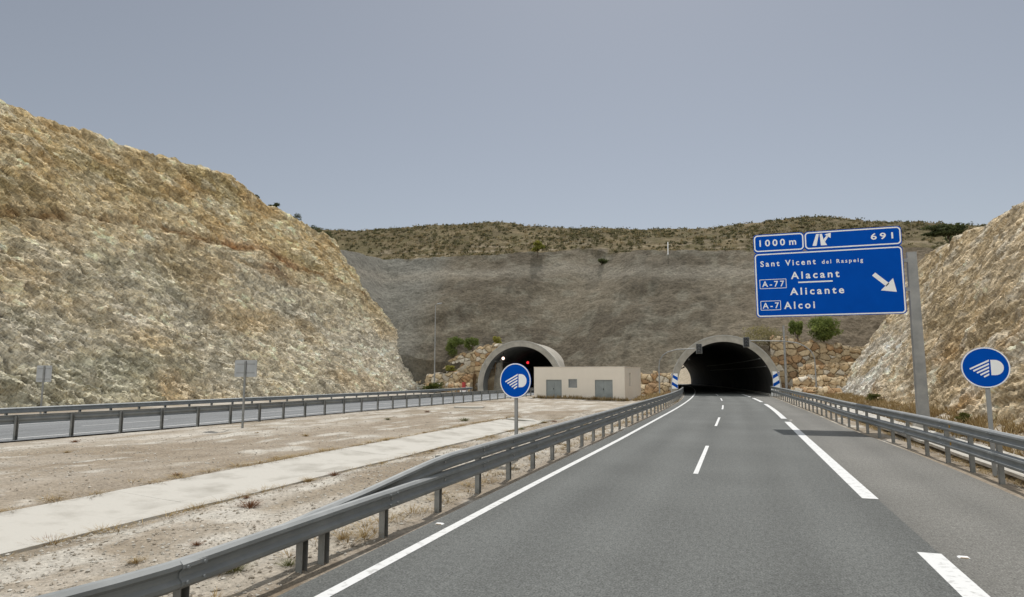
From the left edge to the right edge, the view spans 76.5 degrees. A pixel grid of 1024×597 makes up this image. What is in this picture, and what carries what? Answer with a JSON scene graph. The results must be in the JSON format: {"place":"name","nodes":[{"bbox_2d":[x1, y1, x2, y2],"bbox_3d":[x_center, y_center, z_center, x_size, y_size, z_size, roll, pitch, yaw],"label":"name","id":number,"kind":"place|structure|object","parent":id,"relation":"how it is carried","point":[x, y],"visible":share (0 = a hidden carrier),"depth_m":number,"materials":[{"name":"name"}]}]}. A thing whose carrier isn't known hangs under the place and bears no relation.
{"place":"outdoors","nodes":[
{"label":"outdoors","id":0,"kind":"place"},
{"bbox_2d":[0,99,421,407],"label":"rock cutting","id":1,"kind":"object","parent":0,"point":[128,274],"visible":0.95,"depth_m":71.39,"materials":[{"name":"stone"}]},
{"bbox_2d":[268,202,279,207],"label":"rim shrub","id":2,"kind":"object","parent":1,"relation":"on","point":[276,204],"visible":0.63,"depth_m":109.66,"materials":[{"name":"green plant"}]},
{"bbox_2d":[293,214,301,219],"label":"rim shrub","id":3,"kind":"object","parent":1,"relation":"on","point":[297,216],"visible":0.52,"depth_m":113.65,"materials":[{"name":"green plant"}]},
{"bbox_2d":[311,225,321,232],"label":"rim shrub","id":4,"kind":"object","parent":1,"relation":"on","point":[316,228],"visible":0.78,"depth_m":117.07,"materials":[{"name":"green plant"}]},
{"bbox_2d":[0,387,533,441],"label":"road","id":5,"kind":"structure","parent":0,"point":[28,431],"depth_m":36.96,"materials":[{"name":"grey asphalt"}]},
{"bbox_2d":[7,394,525,438],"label":"road marking","id":6,"kind":"object","parent":5,"relation":"on","point":[221,421],"visible":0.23,"depth_m":34.54,"materials":[{"name":"paint"}]},
{"bbox_2d":[460,382,467,391],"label":"hydrant post","id":7,"kind":"object","parent":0,"point":[463,384],"visible":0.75,"depth_m":93.94,"materials":[{"name":"red paint"}]},
{"bbox_2d":[0,392,1023,596],"bbox_3d":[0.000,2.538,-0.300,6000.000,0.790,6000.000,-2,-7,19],"label":"ground","id":8,"kind":"structure","parent":0,"point":[563,411],"depth_m":16.55,"materials":[{"name":"beige gravel"}]},
{"bbox_2d":[17,535,68,546],"bbox_3d":[-7.065,3.760,9.941,0.916,0.221,0.917,-1,-7,5],"label":"dead weed","id":9,"kind":"object","parent":8,"relation":"on","point":[46,537],"visible":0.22,"depth_m":9.92,"materials":[{"name":"beige plant"}]},
{"bbox_2d":[36,365,51,413],"bbox_3d":[-31.239,6.189,43.209,0.920,3.450,0.085,1,-7,-9],"label":"facing sign","id":10,"kind":"object","parent":8,"relation":"on","point":[43,373],"visible":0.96,"depth_m":43.34,"materials":[{"name":"metal"}]},
{"bbox_2d":[123,554,150,564],"bbox_3d":[-4.937,3.437,8.528,0.389,0.080,0.411,-1,-7,10],"label":"dry grass tuft","id":11,"kind":"object","parent":8,"relation":"on","point":[135,560],"visible":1,"depth_m":8.55,"materials":[{"name":"beige plant"}]},
{"bbox_2d":[186,540,204,545],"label":"dead weed","id":12,"kind":"object","parent":8,"relation":"on","point":[196,544],"visible":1,"depth_m":9.45,"materials":[{"name":"brown plant"}]},
{"bbox_2d":[0,387,472,414],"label":"guardrail","id":13,"kind":"object","parent":8,"relation":"on","point":[43,409],"visible":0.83,"depth_m":45.72,"materials":[{"name":"metal"}]},
{"bbox_2d":[228,563,257,573],"bbox_3d":[-3.555,3.452,8.351,0.582,0.144,0.600,-1,-7,9],"label":"grey green weed","id":14,"kind":"object","parent":8,"relation":"on","point":[237,569],"visible":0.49,"depth_m":8.38,"materials":[{"name":"plant"}]},
{"bbox_2d":[234,360,256,427],"bbox_3d":[-13.049,4.776,31.636,1.220,3.540,0.085,-2,-7,13],"label":"facing sign","id":15,"kind":"object","parent":8,"relation":"on","point":[245,368],"visible":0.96,"depth_m":31.75,"materials":[{"name":"metal"}]},
{"bbox_2d":[233,498,271,508],"bbox_3d":[-5.057,3.972,12.563,0.764,0.174,0.763,2,-7,-17],"label":"dead weed","id":16,"kind":"object","parent":8,"relation":"on","point":[251,503],"visible":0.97,"depth_m":12.55,"materials":[{"name":"brown plant"}]},
{"bbox_2d":[0,388,533,441],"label":"guardrail","id":17,"kind":"object","parent":8,"relation":"on","point":[17,420],"visible":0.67,"depth_m":32.51,"materials":[{"name":"metal"}]},
{"bbox_2d":[0,418,551,557],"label":"drainage channel","id":18,"kind":"object","parent":8,"relation":"on","point":[27,525],"visible":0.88,"depth_m":14.32,"materials":[{"name":"concrete"}]},
{"bbox_2d":[0,415,566,558],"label":"dry grass","id":19,"kind":"structure","parent":8,"relation":"on","point":[246,464],"depth_m":15.61,"materials":[{"name":"beige plant"}]},
{"bbox_2d":[273,556,295,567],"bbox_3d":[-2.986,3.525,8.651,0.456,0.102,0.442,-3,-7,21],"label":"grey green weed","id":20,"kind":"object","parent":8,"relation":"on","point":[288,561],"visible":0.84,"depth_m":8.69,"materials":[{"name":"plant"}]},
{"bbox_2d":[300,475,318,481],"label":"dry grass tuft","id":21,"kind":"object","parent":8,"relation":"on","point":[309,480],"visible":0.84,"depth_m":15.46,"materials":[{"name":"beige plant"}]},
{"bbox_2d":[328,471,342,475],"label":"dead weed","id":22,"kind":"object","parent":8,"relation":"on","point":[333,474],"visible":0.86,"depth_m":16.38,"materials":[{"name":"brown plant"}]},
{"bbox_2d":[331,530,356,539],"bbox_3d":[-2.604,3.677,10.057,0.551,0.110,0.521,3,-7,-23],"label":"dry grass tuft","id":23,"kind":"object","parent":8,"relation":"on","point":[341,537],"visible":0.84,"depth_m":10.10,"materials":[{"name":"beige plant"}]},
{"bbox_2d":[35,387,683,596],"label":"guardrail","id":24,"kind":"object","parent":8,"relation":"on","point":[178,577],"visible":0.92,"depth_m":9.46,"materials":[{"name":"metal"}]},
{"bbox_2d":[422,382,443,389],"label":"green bush","id":25,"kind":"object","parent":8,"relation":"on","point":[434,385],"visible":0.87,"depth_m":97.93,"materials":[{"name":"green plant"}]},
{"bbox_2d":[434,303,441,381],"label":"street lamp","id":26,"kind":"object","parent":8,"relation":"on","point":[435,340],"visible":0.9,"depth_m":100.92,"materials":[{"name":"metal"}]},
{"bbox_2d":[425,382,472,391],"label":"stone wall","id":27,"kind":"structure","parent":8,"relation":"on","point":[452,385],"depth_m":98.16,"materials":[{"name":"beige stone"}]},
{"bbox_2d":[425,370,475,385],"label":"stone wall","id":28,"kind":"structure","parent":8,"relation":"on","point":[457,376],"depth_m":100.76,"materials":[{"name":"beige stone"}]},
{"bbox_2d":[445,365,456,371],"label":"green bush","id":29,"kind":"object","parent":28,"relation":"on","point":[449,368],"visible":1,"depth_m":101.06,"materials":[{"name":"green plant"}]},
{"bbox_2d":[416,343,502,390],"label":"stone wall","id":30,"kind":"structure","parent":8,"relation":"on","point":[473,361],"depth_m":101.64,"materials":[{"name":"beige stone"}]},
{"bbox_2d":[454,406,484,408],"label":"concrete slab","id":31,"kind":"structure","parent":8,"relation":"on","point":[474,407],"depth_m":49.41,"materials":[{"name":"beige concrete"}]},
{"bbox_2d":[500,363,530,460],"bbox_3d":[0.116,3.520,19.392,1.040,3.160,0.094,-3,-8,27],"label":"headlamp sign","id":32,"kind":"object","parent":8,"relation":"on","point":[515,381],"visible":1,"depth_m":19.44,"materials":[{"name":"metal"}]},
{"bbox_2d":[478,341,564,390],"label":"road tunnel","id":33,"kind":"structure","parent":8,"relation":"on","point":[534,354],"depth_m":99.26,"materials":[{"name":"concrete"}]},
{"bbox_2d":[534,366,640,399],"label":"utility building","id":34,"kind":"structure","parent":8,"relation":"on","point":[616,382],"depth_m":68.19,"materials":[{"name":"paint"}]},
{"bbox_2d":[546,380,561,397],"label":"door","id":35,"kind":"structure","parent":34,"relation":"in","point":[552,386],"depth_m":69.20,"materials":[{"name":"grey metal"}]},
{"bbox_2d":[568,379,576,387],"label":"window","id":36,"kind":"structure","parent":34,"relation":"in","point":[572,383],"depth_m":68.48,"materials":[{"name":"metal"}]},
{"bbox_2d":[595,380,612,398],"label":"door","id":37,"kind":"structure","parent":34,"relation":"in","point":[604,388],"depth_m":67.07,"materials":[{"name":"grey metal"}]},
{"bbox_2d":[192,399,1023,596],"bbox_3d":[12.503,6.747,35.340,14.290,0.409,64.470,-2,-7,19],"label":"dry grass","id":38,"kind":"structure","parent":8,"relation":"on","point":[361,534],"depth_m":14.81,"materials":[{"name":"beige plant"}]},
{"bbox_2d":[641,371,670,384],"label":"stone wall","id":39,"kind":"structure","parent":8,"relation":"on","point":[646,379],"depth_m":88.15,"materials":[{"name":"beige stone"}]},
{"bbox_2d":[641,383,670,394],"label":"stone wall","id":40,"kind":"structure","parent":8,"relation":"on","point":[652,388],"depth_m":86.19,"materials":[{"name":"beige stone"}]},
{"bbox_2d":[658,344,701,392],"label":"traffic light","id":41,"kind":"object","parent":8,"relation":"on","point":[698,348],"visible":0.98,"depth_m":81.22,"materials":[{"name":"metal"}]},
{"bbox_2d":[671,335,781,395],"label":"road tunnel","id":42,"kind":"structure","parent":8,"relation":"on","point":[728,361],"depth_m":99.66,"materials":[{"name":"concrete"}]},
{"bbox_2d":[743,337,816,386],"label":"traffic light","id":43,"kind":"object","parent":8,"relation":"on","point":[746,340],"visible":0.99,"depth_m":77.81,"materials":[{"name":"metal"}]},
{"bbox_2d":[783,325,787,393],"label":"post","id":44,"kind":"object","parent":8,"relation":"on","point":[785,367],"visible":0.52,"depth_m":78.31,"materials":[{"name":"metal"}]},
{"bbox_2d":[770,335,862,394],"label":"stone wall","id":45,"kind":"structure","parent":8,"relation":"on","point":[797,355],"depth_m":83.19,"materials":[{"name":"beige stone"}]},
{"bbox_2d":[804,316,843,342],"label":"green bush","id":46,"kind":"object","parent":45,"relation":"on","point":[822,329],"visible":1,"depth_m":83.56,"materials":[{"name":"green plant"}]},
{"bbox_2d":[791,386,842,398],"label":"stone wall","id":47,"kind":"structure","parent":8,"relation":"on","point":[818,390],"depth_m":75.43,"materials":[{"name":"beige stone"}]},
{"bbox_2d":[793,375,847,388],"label":"stone wall","id":48,"kind":"structure","parent":8,"relation":"on","point":[830,382],"depth_m":77.38,"materials":[{"name":"beige stone"}]},
{"bbox_2d":[798,361,855,377],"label":"stone wall","id":49,"kind":"structure","parent":8,"relation":"on","point":[832,369],"depth_m":79.61,"materials":[{"name":"beige stone"}]},
{"bbox_2d":[753,226,929,427],"bbox_3d":[16.713,1.584,33.209,7.830,10.250,0.900,-2,-7,19],"label":"motorway sign","id":50,"kind":"object","parent":8,"relation":"on","point":[858,271],"visible":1,"depth_m":33.17,"materials":[{"name":"metal"}]},
{"bbox_2d":[865,393,882,401],"bbox_3d":[29.916,8.410,53.527,0.995,1.270,1.356,5,-8,-36],"label":"green shrub","id":51,"kind":"object","parent":8,"relation":"on","point":[870,396],"visible":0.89,"depth_m":53.51,"materials":[{"name":"green plant"}]},
{"bbox_2d":[770,386,1023,484],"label":"guardrail","id":52,"kind":"object","parent":8,"relation":"on","point":[999,457],"visible":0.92,"depth_m":19.98,"materials":[{"name":"metal"}]},
{"bbox_2d":[819,392,1023,456],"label":"dry grass","id":53,"kind":"structure","parent":8,"relation":"on","point":[1010,428],"depth_m":34.03,"materials":[{"name":"beige plant"}]},
{"bbox_2d":[832,405,1023,479],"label":"drainage channel","id":54,"kind":"object","parent":8,"relation":"on","point":[1013,473],"visible":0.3,"depth_m":22.74,"materials":[{"name":"concrete"}]},
{"bbox_2d":[954,412,970,421],"bbox_3d":[21.970,5.966,31.496,1.020,0.949,0.704,4,-8,-32],"label":"green shrub","id":55,"kind":"object","parent":8,"relation":"on","point":[962,416],"visible":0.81,"depth_m":31.37,"materials":[{"name":"green plant"}]},
{"bbox_2d":[961,347,1010,477],"bbox_3d":[12.348,3.029,16.807,1.060,3.530,0.094,-3,-8,27],"label":"headlamp sign","id":56,"kind":"object","parent":8,"relation":"on","point":[987,368],"visible":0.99,"depth_m":16.88,"materials":[{"name":"metal"}]},
{"bbox_2d":[0,0,1023,230],"label":"sky","id":57,"kind":"structure","parent":0,"point":[351,115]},
{"bbox_2d":[532,392,667,400],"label":"dry grass","id":58,"kind":"structure","parent":0,"point":[649,396],"depth_m":67.09,"materials":[{"name":"brown plant"}]},
{"bbox_2d":[317,217,982,392],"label":"hillside","id":59,"kind":"structure","parent":0,"point":[643,309],"depth_m":114.36,"materials":[{"name":"stone"}]},
{"bbox_2d":[445,336,464,355],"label":"green bush","id":60,"kind":"object","parent":59,"relation":"on","point":[453,343],"visible":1,"depth_m":105.07,"materials":[{"name":"green plant"}]},
{"bbox_2d":[464,337,479,351],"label":"green bush","id":61,"kind":"object","parent":59,"relation":"on","point":[469,341],"visible":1,"depth_m":104.48,"materials":[{"name":"green plant"}]},
{"bbox_2d":[493,336,501,343],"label":"yellow shrub","id":62,"kind":"object","parent":59,"relation":"on","point":[497,340],"visible":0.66,"depth_m":103.40,"materials":[{"name":"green plant"}]},
{"bbox_2d":[532,240,544,257],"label":"pine tree","id":63,"kind":"object","parent":59,"relation":"on","point":[539,245],"visible":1,"depth_m":129.58,"materials":[{"name":"green plant"}]},
{"bbox_2d":[598,258,608,264],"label":"green bush","id":64,"kind":"object","parent":59,"relation":"on","point":[602,261],"visible":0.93,"depth_m":125.52,"materials":[{"name":"green plant"}]},
{"bbox_2d":[318,214,986,259],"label":"scrub","id":65,"kind":"object","parent":59,"relation":"on","point":[664,234],"visible":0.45,"depth_m":141.51,"materials":[{"name":"green plant"}]},
{"bbox_2d":[739,324,801,350],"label":"dusty shrub","id":66,"kind":"object","parent":59,"relation":"on","point":[761,331],"visible":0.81,"depth_m":88.27,"materials":[{"name":"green plant"}]},
{"bbox_2d":[788,319,802,340],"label":"green bush","id":67,"kind":"object","parent":59,"relation":"on","point":[794,326],"visible":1,"depth_m":85.73,"materials":[{"name":"green plant"}]},
{"bbox_2d":[942,234,960,242],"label":"dark tree","id":68,"kind":"object","parent":59,"relation":"on","point":[945,238],"visible":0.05,"depth_m":83.53,"materials":[{"name":"green plant"}]},
{"bbox_2d":[277,384,1023,596],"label":"road","id":69,"kind":"structure","parent":0,"point":[765,501],"depth_m":10.88,"materials":[{"name":"grey asphalt"}]},
{"bbox_2d":[314,384,695,596],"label":"road marking","id":70,"kind":"object","parent":69,"relation":"on","point":[337,588],"visible":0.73,"depth_m":10.38,"materials":[{"name":"paint"}]},
{"bbox_2d":[693,394,723,473],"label":"road marking","id":71,"kind":"object","parent":69,"relation":"on","point":[699,464],"visible":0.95,"depth_m":19.84,"materials":[{"name":"paint"}]},
{"bbox_2d":[742,394,989,596],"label":"road marking","id":72,"kind":"object","parent":69,"relation":"on","point":[961,583],"visible":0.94,"depth_m":8.95,"materials":[{"name":"paint"}]},
{"bbox_2d":[842,201,1023,425],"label":"rock cutting","id":73,"kind":"object","parent":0,"point":[971,284],"visible":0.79,"depth_m":47.76,"materials":[{"name":"stone"}]},
{"bbox_2d":[921,222,968,243],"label":"dark tree","id":74,"kind":"object","parent":73,"relation":"on","point":[947,230],"visible":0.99,"depth_m":76.80,"materials":[{"name":"green plant"}]}
]}

